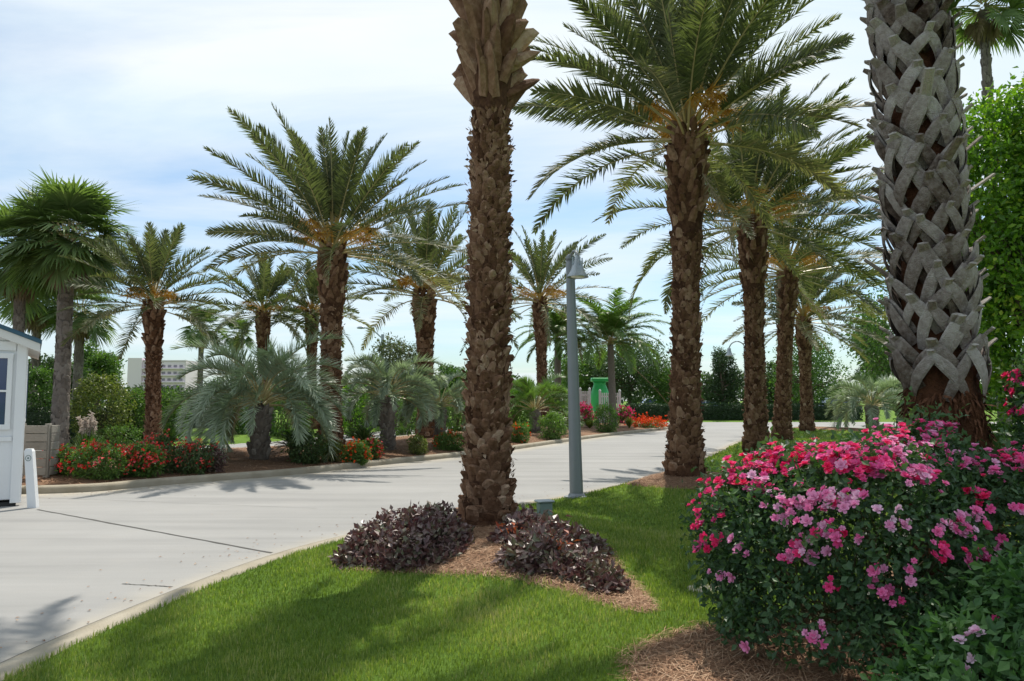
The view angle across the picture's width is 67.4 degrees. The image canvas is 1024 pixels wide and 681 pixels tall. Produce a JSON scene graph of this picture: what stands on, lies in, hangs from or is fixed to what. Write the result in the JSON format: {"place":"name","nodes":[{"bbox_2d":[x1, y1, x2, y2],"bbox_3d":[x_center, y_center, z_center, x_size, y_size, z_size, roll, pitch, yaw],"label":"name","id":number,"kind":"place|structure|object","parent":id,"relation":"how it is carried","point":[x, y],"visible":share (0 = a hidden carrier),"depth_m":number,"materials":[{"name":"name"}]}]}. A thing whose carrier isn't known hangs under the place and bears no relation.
{"place":"outdoors","nodes":[
{"label":"outdoors","id":0,"kind":"place"},
{"bbox_2d":[0,422,995,662],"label":"road","id":1,"kind":"structure","parent":0,"point":[58,551],"depth_m":10.38,"materials":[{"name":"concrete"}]},
{"bbox_2d":[0,324,41,506],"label":"gate booth","id":2,"kind":"object","parent":1,"relation":"on","point":[17,348],"visible":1,"depth_m":11.75,"materials":[{"name":"white paint"}]},
{"bbox_2d":[0,353,13,429],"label":"window","id":3,"kind":"structure","parent":2,"relation":"in","point":[6,359],"depth_m":11.73,"materials":[{"name":"white paint"}]},
{"bbox_2d":[25,364,28,420],"bbox_3d":[-7.903,0.829,12.479,0.049,1.000,0.700,3,-5,-32],"label":"window","id":4,"kind":"structure","parent":2,"relation":"in","point":[28,364],"depth_m":12.24,"materials":[{"name":"white paint"}]},
{"bbox_2d":[24,448,38,507],"bbox_3d":[-7.239,2.072,11.572,0.223,0.880,0.081,0,-4,0],"label":"marker post","id":5,"kind":"object","parent":1,"relation":"on","point":[31,479],"visible":1,"depth_m":11.54,"materials":[{"name":"white paint"}]},
{"bbox_2d":[0,444,658,647],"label":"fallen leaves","id":6,"kind":"object","parent":1,"relation":"on","point":[195,562],"visible":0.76,"depth_m":7.63,"materials":[{"name":"brown plant"}]},
{"bbox_2d":[21,424,668,493],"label":"kerb","id":7,"kind":"structure","parent":1,"relation":"on","point":[76,488],"depth_m":16.01,"materials":[{"name":"concrete"}]},
{"bbox_2d":[0,427,893,680],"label":"kerb","id":8,"kind":"structure","parent":1,"relation":"on","point":[84,632],"depth_m":5.73,"materials":[{"name":"concrete"}]},
{"bbox_2d":[0,0,1023,400],"label":"sky","id":9,"kind":"structure","parent":0,"point":[129,96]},
{"bbox_2d":[9,401,1021,680],"bbox_3d":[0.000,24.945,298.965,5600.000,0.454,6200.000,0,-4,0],"label":"ground","id":10,"kind":"structure","parent":0,"point":[397,453],"depth_m":5.29,"materials":[{"name":"green plant"}]},
{"bbox_2d":[0,298,81,407],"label":"fan palm","id":11,"kind":"object","parent":10,"relation":"on","point":[34,328],"visible":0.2,"depth_m":32.83,"materials":[{"name":"green plant"}]},
{"bbox_2d":[0,185,92,332],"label":"fan palm","id":12,"kind":"object","parent":10,"relation":"on","point":[18,302],"visible":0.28,"depth_m":25.67,"materials":[{"name":"green plant"}]},
{"bbox_2d":[27,363,72,411],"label":"shrub","id":13,"kind":"object","parent":10,"relation":"on","point":[44,377],"visible":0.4,"depth_m":27.59,"materials":[{"name":"green plant"}]},
{"bbox_2d":[28,353,94,406],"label":"broadleaf tree","id":14,"kind":"object","parent":10,"relation":"on","point":[49,361],"visible":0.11,"depth_m":37.43,"materials":[{"name":"green plant"}]},
{"bbox_2d":[39,440,83,474],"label":"flowering shrub","id":15,"kind":"object","parent":10,"relation":"on","point":[63,450],"visible":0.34,"depth_m":14.65,"materials":[{"name":"green plant"}]},
{"bbox_2d":[0,166,140,447],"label":"fan palm","id":16,"kind":"object","parent":10,"relation":"on","point":[59,205],"visible":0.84,"depth_m":24.58,"materials":[{"name":"green plant"}]},
{"bbox_2d":[35,286,124,406],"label":"fan palm","id":17,"kind":"object","parent":10,"relation":"on","point":[79,339],"visible":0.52,"depth_m":31.88,"materials":[{"name":"green plant"}]},
{"bbox_2d":[25,405,139,443],"bbox_3d":[-16.866,3.027,27.524,6.607,1.510,1.733,0,-4,-3],"label":"clipped hedge","id":18,"kind":"object","parent":10,"relation":"on","point":[41,417],"visible":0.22,"depth_m":26.98,"materials":[{"name":"green plant"}]},
{"bbox_2d":[69,411,104,466],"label":"ornamental grass","id":19,"kind":"object","parent":10,"relation":"on","point":[88,428],"depth_m":15.27,"materials":[{"name":"beige plant"}]},
{"bbox_2d":[71,340,127,407],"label":"broadleaf tree","id":20,"kind":"object","parent":10,"relation":"on","point":[97,361],"visible":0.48,"depth_m":41.36,"materials":[{"name":"green plant"}]},
{"bbox_2d":[69,369,140,443],"bbox_3d":[-14.203,2.337,26.381,2.464,2.763,2.173,0,-4,0],"label":"shrub","id":21,"kind":"object","parent":10,"relation":"on","point":[103,387],"visible":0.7,"depth_m":26.32,"materials":[{"name":"green plant"}]},
{"bbox_2d":[93,421,142,448],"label":"shrub","id":22,"kind":"object","parent":10,"relation":"on","point":[120,430],"visible":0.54,"depth_m":25.63,"materials":[{"name":"green plant"}]},
{"bbox_2d":[115,387,145,442],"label":"shrub","id":23,"kind":"object","parent":10,"relation":"on","point":[139,406],"visible":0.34,"depth_m":27.61,"materials":[{"name":"green plant"}]},
{"bbox_2d":[56,221,246,443],"bbox_3d":[-11.191,-0.035,24.094,5.448,7.522,5.440,-4,-6,40],"label":"date palm","id":24,"kind":"object","parent":10,"relation":"on","point":[153,262],"visible":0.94,"depth_m":23.80,"materials":[{"name":"green plant"}]},
{"bbox_2d":[144,429,175,462],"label":"flowering shrub","id":25,"kind":"object","parent":10,"relation":"on","point":[161,438],"visible":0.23,"depth_m":16.08,"materials":[{"name":"green plant"}]},
{"bbox_2d":[127,358,197,395],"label":"apartment building","id":26,"kind":"structure","parent":10,"relation":"on","point":[136,370],"depth_m":330.58,"materials":[{"name":"concrete"}]},
{"bbox_2d":[160,386,191,440],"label":"shrub","id":27,"kind":"object","parent":10,"relation":"on","point":[172,426],"visible":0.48,"depth_m":28.65,"materials":[{"name":"green plant"}]},
{"bbox_2d":[99,408,276,427],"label":"clipped hedge","id":28,"kind":"object","parent":10,"relation":"on","point":[195,419],"visible":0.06,"depth_m":40.35,"materials":[{"name":"green plant"}]},
{"bbox_2d":[176,303,230,389],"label":"fan palm","id":29,"kind":"object","parent":10,"relation":"on","point":[189,332],"visible":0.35,"depth_m":59.76,"materials":[{"name":"green plant"}]},
{"bbox_2d":[199,445,228,472],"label":"shrub","id":30,"kind":"object","parent":10,"relation":"on","point":[218,464],"visible":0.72,"depth_m":15.93,"materials":[{"name":"purple plant"}]},
{"bbox_2d":[210,396,251,433],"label":"shrub","id":31,"kind":"object","parent":10,"relation":"on","point":[238,429],"visible":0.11,"depth_m":33.58,"materials":[{"name":"green plant"}]},
{"bbox_2d":[219,318,255,382],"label":"fan palm","id":32,"kind":"object","parent":10,"relation":"on","point":[230,340],"visible":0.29,"depth_m":63.89,"materials":[{"name":"green plant"}]},
{"bbox_2d":[158,331,348,463],"bbox_3d":[-6.075,1.380,18.368,4.355,3.460,4.414,0,-4,0],"label":"pindo palm","id":33,"kind":"object","parent":10,"relation":"on","point":[260,418],"visible":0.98,"depth_m":17.66,"materials":[{"name":"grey plant"}]},
{"bbox_2d":[191,251,320,400],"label":"date palm","id":34,"kind":"object","parent":10,"relation":"on","point":[264,281],"visible":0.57,"depth_m":37.83,"materials":[{"name":"green plant"}]},
{"bbox_2d":[264,385,315,436],"bbox_3d":[-9.747,2.985,32.871,2.511,2.470,2.066,0,-4,0],"label":"shrub","id":35,"kind":"object","parent":10,"relation":"on","point":[280,430],"visible":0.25,"depth_m":32.64,"materials":[{"name":"green plant"}]},
{"bbox_2d":[270,429,312,459],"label":"sago palm","id":36,"kind":"object","parent":10,"relation":"on","point":[287,437],"visible":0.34,"depth_m":18.40,"materials":[{"name":"green plant"}]},
{"bbox_2d":[268,380,317,418],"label":"broadleaf tree","id":37,"kind":"object","parent":10,"relation":"on","point":[278,410],"visible":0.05,"depth_m":61.30,"materials":[{"name":"green plant"}]},
{"bbox_2d":[22,432,568,484],"bbox_3d":[-5.284,3.249,23.636,8.341,0.318,22.545,-3,-5,33],"label":"pine straw","id":38,"kind":"object","parent":10,"relation":"on","point":[238,448],"visible":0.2,"depth_m":18.12,"materials":[{"name":"plant"}]},
{"bbox_2d":[22,424,59,477],"bbox_3d":[-8.867,2.056,14.352,0.657,1.000,0.292,2,-5,-21],"label":"wooden enclosure","id":39,"kind":"object","parent":38,"relation":"on","point":[48,446],"visible":0.64,"depth_m":14.30,"materials":[{"name":"brown wood"}]},
{"bbox_2d":[49,438,135,480],"bbox_3d":[-7.824,2.260,14.543,1.547,0.783,1.129,0,-4,0],"label":"flowering shrub","id":40,"kind":"object","parent":38,"relation":"on","point":[103,452],"visible":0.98,"depth_m":14.34,"materials":[{"name":"green plant"}]},
{"bbox_2d":[114,437,171,477],"bbox_3d":[-7.210,2.304,15.037,1.110,0.822,0.987,0,-4,0],"label":"flowering shrub","id":41,"kind":"object","parent":38,"relation":"on","point":[145,454],"visible":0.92,"depth_m":14.83,"materials":[{"name":"green plant"}]},
{"bbox_2d":[159,436,221,474],"bbox_3d":[-6.721,2.364,15.732,1.465,0.798,1.081,0,-4,0],"label":"flowering shrub","id":42,"kind":"object","parent":38,"relation":"on","point":[179,462],"visible":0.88,"depth_m":15.55,"materials":[{"name":"green plant"}]},
{"bbox_2d":[283,427,329,464],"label":"shrub","id":43,"kind":"object","parent":10,"relation":"on","point":[308,455],"visible":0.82,"depth_m":17.87,"materials":[{"name":"green plant"}]},
{"bbox_2d":[247,257,373,428],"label":"date palm","id":44,"kind":"object","parent":10,"relation":"on","point":[312,306],"visible":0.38,"depth_m":39.82,"materials":[{"name":"green plant"}]},
{"bbox_2d":[186,102,468,453],"bbox_3d":[-4.812,-1.442,20.647,7.728,9.124,7.795,0,-4,0],"label":"date palm","id":45,"kind":"object","parent":10,"relation":"on","point":[329,188],"visible":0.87,"depth_m":20.09,"materials":[{"name":"green plant"}]},
{"bbox_2d":[319,437,345,461],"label":"shrub","id":46,"kind":"object","parent":10,"relation":"on","point":[338,446],"visible":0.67,"depth_m":18.62,"materials":[{"name":"green plant"}]},
{"bbox_2d":[339,436,372,465],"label":"flowering shrub","id":47,"kind":"object","parent":10,"relation":"on","point":[355,452],"visible":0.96,"depth_m":18.48,"materials":[{"name":"green plant"}]},
{"bbox_2d":[341,382,373,437],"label":"shrub","id":48,"kind":"object","parent":10,"relation":"on","point":[350,424],"visible":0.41,"depth_m":33.65,"materials":[{"name":"green plant"}]},
{"bbox_2d":[344,424,387,447],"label":"sago palm","id":49,"kind":"object","parent":10,"relation":"on","point":[362,433],"visible":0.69,"depth_m":20.82,"materials":[{"name":"green plant"}]},
{"bbox_2d":[362,435,384,460],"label":"flowering shrub","id":50,"kind":"object","parent":10,"relation":"on","point":[376,450],"visible":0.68,"depth_m":19.33,"materials":[{"name":"green plant"}]},
{"bbox_2d":[299,406,450,425],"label":"clipped hedge","id":51,"kind":"object","parent":10,"relation":"on","point":[378,417],"visible":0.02,"depth_m":44.42,"materials":[{"name":"green plant"}]},
{"bbox_2d":[341,350,447,450],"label":"pindo palm","id":52,"kind":"object","parent":10,"relation":"on","point":[386,406],"visible":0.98,"depth_m":21.70,"materials":[{"name":"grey plant"}]},
{"bbox_2d":[365,332,434,426],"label":"broadleaf tree","id":53,"kind":"object","parent":10,"relation":"on","point":[389,347],"visible":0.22,"depth_m":43.63,"materials":[{"name":"green plant"}]},
{"bbox_2d":[327,500,475,571],"bbox_3d":[-1.056,1.873,7.496,1.422,0.565,1.826,0,-4,0],"label":"purple shrub","id":54,"kind":"object","parent":10,"relation":"on","point":[428,529],"visible":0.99,"depth_m":7.15,"materials":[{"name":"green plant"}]},
{"bbox_2d":[388,390,417,435],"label":"shrub","id":55,"kind":"object","parent":10,"relation":"on","point":[402,430],"visible":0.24,"depth_m":35.43,"materials":[{"name":"green plant"}]},
{"bbox_2d":[406,432,427,454],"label":"shrub","id":56,"kind":"object","parent":10,"relation":"on","point":[422,449],"visible":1,"depth_m":21.24,"materials":[{"name":"green plant"}]},
{"bbox_2d":[310,194,529,437],"bbox_3d":[-3.051,-0.858,27.103,7.474,8.835,7.170,0,-4,0],"label":"date palm","id":57,"kind":"object","parent":10,"relation":"on","point":[423,301],"visible":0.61,"depth_m":26.77,"materials":[{"name":"green plant"}]},
{"bbox_2d":[396,370,467,446],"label":"pindo palm","id":58,"kind":"object","parent":10,"relation":"on","point":[455,389],"visible":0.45,"depth_m":23.69,"materials":[{"name":"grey plant"}]},
{"bbox_2d":[432,428,466,450],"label":"flowering shrub","id":59,"kind":"object","parent":10,"relation":"on","point":[444,443],"visible":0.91,"depth_m":22.79,"materials":[{"name":"green plant"}]},
{"bbox_2d":[436,362,467,419],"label":"broadleaf tree","id":60,"kind":"object","parent":10,"relation":"on","point":[449,370],"visible":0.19,"depth_m":57.29,"materials":[{"name":"green plant"}]},
{"bbox_2d":[441,382,466,431],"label":"shrub","id":61,"kind":"object","parent":10,"relation":"on","point":[456,424],"visible":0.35,"depth_m":37.64,"materials":[{"name":"green plant"}]},
{"bbox_2d":[448,0,540,526],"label":"date palm","id":62,"kind":"object","parent":10,"relation":"on","point":[493,39],"visible":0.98,"depth_m":8.72,"materials":[{"name":"brown plant"}]},
{"bbox_2d":[332,525,657,613],"bbox_3d":[-0.334,1.972,7.228,2.873,0.255,4.091,0,-4,0],"label":"pine straw","id":63,"kind":"object","parent":10,"relation":"on","point":[640,593],"visible":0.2,"depth_m":6.36,"materials":[{"name":"plant"}]},
{"bbox_2d":[0,428,1020,680],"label":"lawn grass","id":64,"kind":"structure","parent":10,"relation":"on","point":[630,534],"depth_m":5.25,"materials":[{"name":"plant"}]},
{"bbox_2d":[27,370,996,409],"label":"distant woods","id":65,"kind":"object","parent":10,"relation":"on","point":[741,398],"visible":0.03,"depth_m":123.45,"materials":[{"name":"green plant"}]},
{"bbox_2d":[508,389,529,423],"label":"shrub","id":66,"kind":"object","parent":10,"relation":"on","point":[521,419],"visible":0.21,"depth_m":39.58,"materials":[{"name":"green plant"}]},
{"bbox_2d":[510,421,530,442],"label":"flowering shrub","id":67,"kind":"object","parent":10,"relation":"on","point":[519,436],"visible":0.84,"depth_m":27.04,"materials":[{"name":"green plant"}]},
{"bbox_2d":[459,225,629,424],"bbox_3d":[1.842,-0.786,40.208,9.244,10.743,8.597,0,-4,0],"label":"date palm","id":68,"kind":"object","parent":10,"relation":"on","point":[540,267],"visible":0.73,"depth_m":39.81,"materials":[{"name":"green plant"}]},
{"bbox_2d":[534,499,554,515],"bbox_3d":[0.432,2.236,10.209,0.230,0.230,0.180,2,-5,-20],"label":"utility box","id":69,"kind":"object","parent":10,"relation":"on","point":[543,504],"visible":0.79,"depth_m":10.15,"materials":[{"name":"green plastic"}]},
{"bbox_2d":[508,371,584,434],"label":"pindo palm","id":70,"kind":"object","parent":10,"relation":"on","point":[546,391],"visible":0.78,"depth_m":32.59,"materials":[{"name":"green plant"}]},
{"bbox_2d":[536,410,566,439],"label":"shrub","id":71,"kind":"object","parent":10,"relation":"on","point":[552,432],"visible":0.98,"depth_m":29.55,"materials":[{"name":"green plant"}]},
{"bbox_2d":[513,304,598,422],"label":"queen palm","id":72,"kind":"object","parent":10,"relation":"on","point":[556,324],"visible":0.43,"depth_m":44.72,"materials":[{"name":"green plant"}]},
{"bbox_2d":[486,503,630,593],"bbox_3d":[0.349,1.807,6.964,1.203,0.475,2.646,0,-4,0],"label":"purple shrub","id":73,"kind":"object","parent":10,"relation":"on","point":[531,537],"visible":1,"depth_m":6.41,"materials":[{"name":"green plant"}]},
{"bbox_2d":[564,250,588,498],"bbox_3d":[1.045,0.574,12.411,0.406,4.121,0.770,0,-4,0],"label":"street lamp","id":74,"kind":"object","parent":10,"relation":"on","point":[574,268],"visible":0.98,"depth_m":12.48,"materials":[{"name":"metal"}]},
{"bbox_2d":[547,350,607,406],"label":"broadleaf tree","id":75,"kind":"object","parent":10,"relation":"on","point":[582,378],"visible":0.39,"depth_m":66.42,"materials":[{"name":"green plant"}]},
{"bbox_2d":[579,387,590,419],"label":"picket fence","id":76,"kind":"object","parent":10,"relation":"on","point":[583,394],"visible":0.53,"depth_m":45.83,"materials":[{"name":"white paint"}]},
{"bbox_2d":[580,401,594,423],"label":"flowering bush","id":77,"kind":"object","parent":10,"relation":"on","point":[586,412],"visible":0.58,"depth_m":44.58,"materials":[{"name":"pink plant"}]},
{"bbox_2d":[591,402,619,432],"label":"shrub","id":78,"kind":"object","parent":10,"relation":"on","point":[602,410],"visible":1,"depth_m":36.16,"materials":[{"name":"green plant"}]},
{"bbox_2d":[548,287,670,425],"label":"queen palm","id":79,"kind":"object","parent":10,"relation":"on","point":[612,323],"visible":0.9,"depth_m":41.39,"materials":[{"name":"green plant"}]},
{"bbox_2d":[599,389,620,421],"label":"picket fence","id":80,"kind":"object","parent":10,"relation":"on","point":[617,396],"visible":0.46,"depth_m":45.42,"materials":[{"name":"white paint"}]},
{"bbox_2d":[616,404,635,422],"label":"flower bed","id":81,"kind":"object","parent":10,"relation":"on","point":[624,413],"visible":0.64,"depth_m":44.68,"materials":[{"name":"pink plant"}]},
{"bbox_2d":[584,330,670,404],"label":"broadleaf tree","id":82,"kind":"object","parent":10,"relation":"on","point":[624,380],"visible":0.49,"depth_m":64.39,"materials":[{"name":"green plant"}]},
{"bbox_2d":[623,411,668,428],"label":"flower bed","id":83,"kind":"object","parent":10,"relation":"on","point":[650,422],"visible":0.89,"depth_m":42.07,"materials":[{"name":"orange plant"}]},
{"bbox_2d":[637,354,671,403],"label":"broadleaf tree","id":84,"kind":"object","parent":10,"relation":"on","point":[661,386],"visible":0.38,"depth_m":64.87,"materials":[{"name":"green plant"}]},
{"bbox_2d":[624,471,721,488],"bbox_3d":[3.118,2.402,13.388,2.474,0.245,2.902,0,-4,0],"label":"pine straw","id":85,"kind":"object","parent":10,"relation":"on","point":[651,475],"visible":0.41,"depth_m":12.81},
{"bbox_2d":[511,0,874,476],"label":"date palm","id":86,"kind":"object","parent":10,"relation":"on","point":[694,46],"visible":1,"depth_m":13.20,"materials":[{"name":"green plant"}]},
{"bbox_2d":[700,346,744,405],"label":"broadleaf tree","id":87,"kind":"object","parent":10,"relation":"on","point":[723,372],"visible":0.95,"depth_m":61.62,"materials":[{"name":"green plant"}]},
{"bbox_2d":[725,341,745,377],"bbox_3d":[9.741,2.196,32.915,1.178,4.360,0.453,0,-4,0],"label":"street lamp","id":88,"kind":"object","parent":10,"relation":"on","point":[729,353],"visible":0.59,"depth_m":32.97,"materials":[{"name":"metal"}]},
{"bbox_2d":[592,57,891,452],"bbox_3d":[6.045,-1.982,19.433,8.128,9.835,8.149,0,-4,0],"label":"date palm","id":89,"kind":"object","parent":10,"relation":"on","point":[753,239],"visible":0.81,"depth_m":18.85,"materials":[{"name":"green plant"}]},
{"bbox_2d":[625,401,863,419],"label":"clipped hedge","id":90,"kind":"object","parent":10,"relation":"on","point":[728,411],"visible":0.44,"depth_m":59.22,"materials":[{"name":"green plant"}]},
{"bbox_2d":[607,563,922,680],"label":"pine straw","id":91,"kind":"object","parent":10,"relation":"on","point":[709,658],"visible":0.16,"depth_m":4.22,"materials":[{"name":"plant"}]},
{"bbox_2d":[677,386,1023,680],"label":"rose bush","id":92,"kind":"object","parent":91,"relation":"on","point":[868,467],"visible":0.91,"depth_m":4.23,"materials":[{"name":"green plant"}]},
{"bbox_2d":[661,147,890,439],"bbox_3d":[9.660,-1.577,26.178,8.768,10.127,8.821,-4,-6,45],"label":"date palm","id":93,"kind":"object","parent":10,"relation":"on","point":[787,286],"visible":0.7,"depth_m":25.79,"materials":[{"name":"green plant"}]},
{"bbox_2d":[764,361,800,402],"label":"broadleaf tree","id":94,"kind":"object","parent":10,"relation":"on","point":[770,397],"visible":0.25,"depth_m":69.07,"materials":[{"name":"green plant"}]},
{"bbox_2d":[722,234,887,430],"bbox_3d":[13.680,-0.404,35.406,8.041,9.326,8.186,0,-4,0],"label":"date palm","id":95,"kind":"object","parent":10,"relation":"on","point":[805,342],"visible":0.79,"depth_m":34.71,"materials":[{"name":"green plant"}]},
{"bbox_2d":[767,334,855,402],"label":"broadleaf tree","id":96,"kind":"object","parent":10,"relation":"on","point":[817,368],"visible":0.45,"depth_m":63.37,"materials":[{"name":"green plant"}]},
{"bbox_2d":[824,373,902,429],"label":"pindo palm","id":97,"kind":"object","parent":10,"relation":"on","point":[871,411],"visible":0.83,"depth_m":35.59,"materials":[{"name":"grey plant"}]},
{"bbox_2d":[850,315,889,405],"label":"broadleaf tree","id":98,"kind":"object","parent":10,"relation":"on","point":[858,371],"visible":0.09,"depth_m":49.89,"materials":[{"name":"green plant"}]},
{"bbox_2d":[838,284,902,425],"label":"broadleaf tree","id":99,"kind":"object","parent":10,"relation":"on","point":[882,348],"visible":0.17,"depth_m":43.73,"materials":[{"name":"green plant"}]},
{"bbox_2d":[859,0,1010,576],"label":"cabbage palm","id":100,"kind":"object","parent":10,"relation":"on","point":[937,346],"visible":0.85,"depth_m":5.78,"materials":[{"name":"grey plant"}]},
{"bbox_2d":[859,532,1023,680],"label":"rose bush","id":101,"kind":"object","parent":10,"relation":"on","point":[981,628],"visible":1,"depth_m":3.43,"materials":[{"name":"green plant"}]},
{"bbox_2d":[946,0,1023,423],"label":"fan palm","id":102,"kind":"object","parent":10,"relation":"on","point":[985,31],"visible":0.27,"depth_m":19.58,"materials":[{"name":"green plant"}]},
{"bbox_2d":[956,66,1023,433],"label":"broadleaf tree","id":103,"kind":"object","parent":10,"relation":"on","point":[1001,245],"visible":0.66,"depth_m":12.39,"materials":[{"name":"green plant"}]},
{"bbox_2d":[987,347,1023,525],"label":"rose bush","id":104,"kind":"object","parent":10,"relation":"on","point":[1015,409],"visible":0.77,"depth_m":5.66,"materials":[{"name":"green plant"}]},
{"bbox_2d":[988,422,1023,488],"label":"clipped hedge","id":105,"kind":"object","parent":10,"relation":"on","point":[995,427],"visible":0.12,"depth_m":12.63,"materials":[{"name":"green plant"}]},
{"bbox_2d":[590,378,608,422],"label":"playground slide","id":106,"kind":"object","parent":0,"point":[600,383],"visible":0.61,"depth_m":46.53,"materials":[{"name":"green paint"}]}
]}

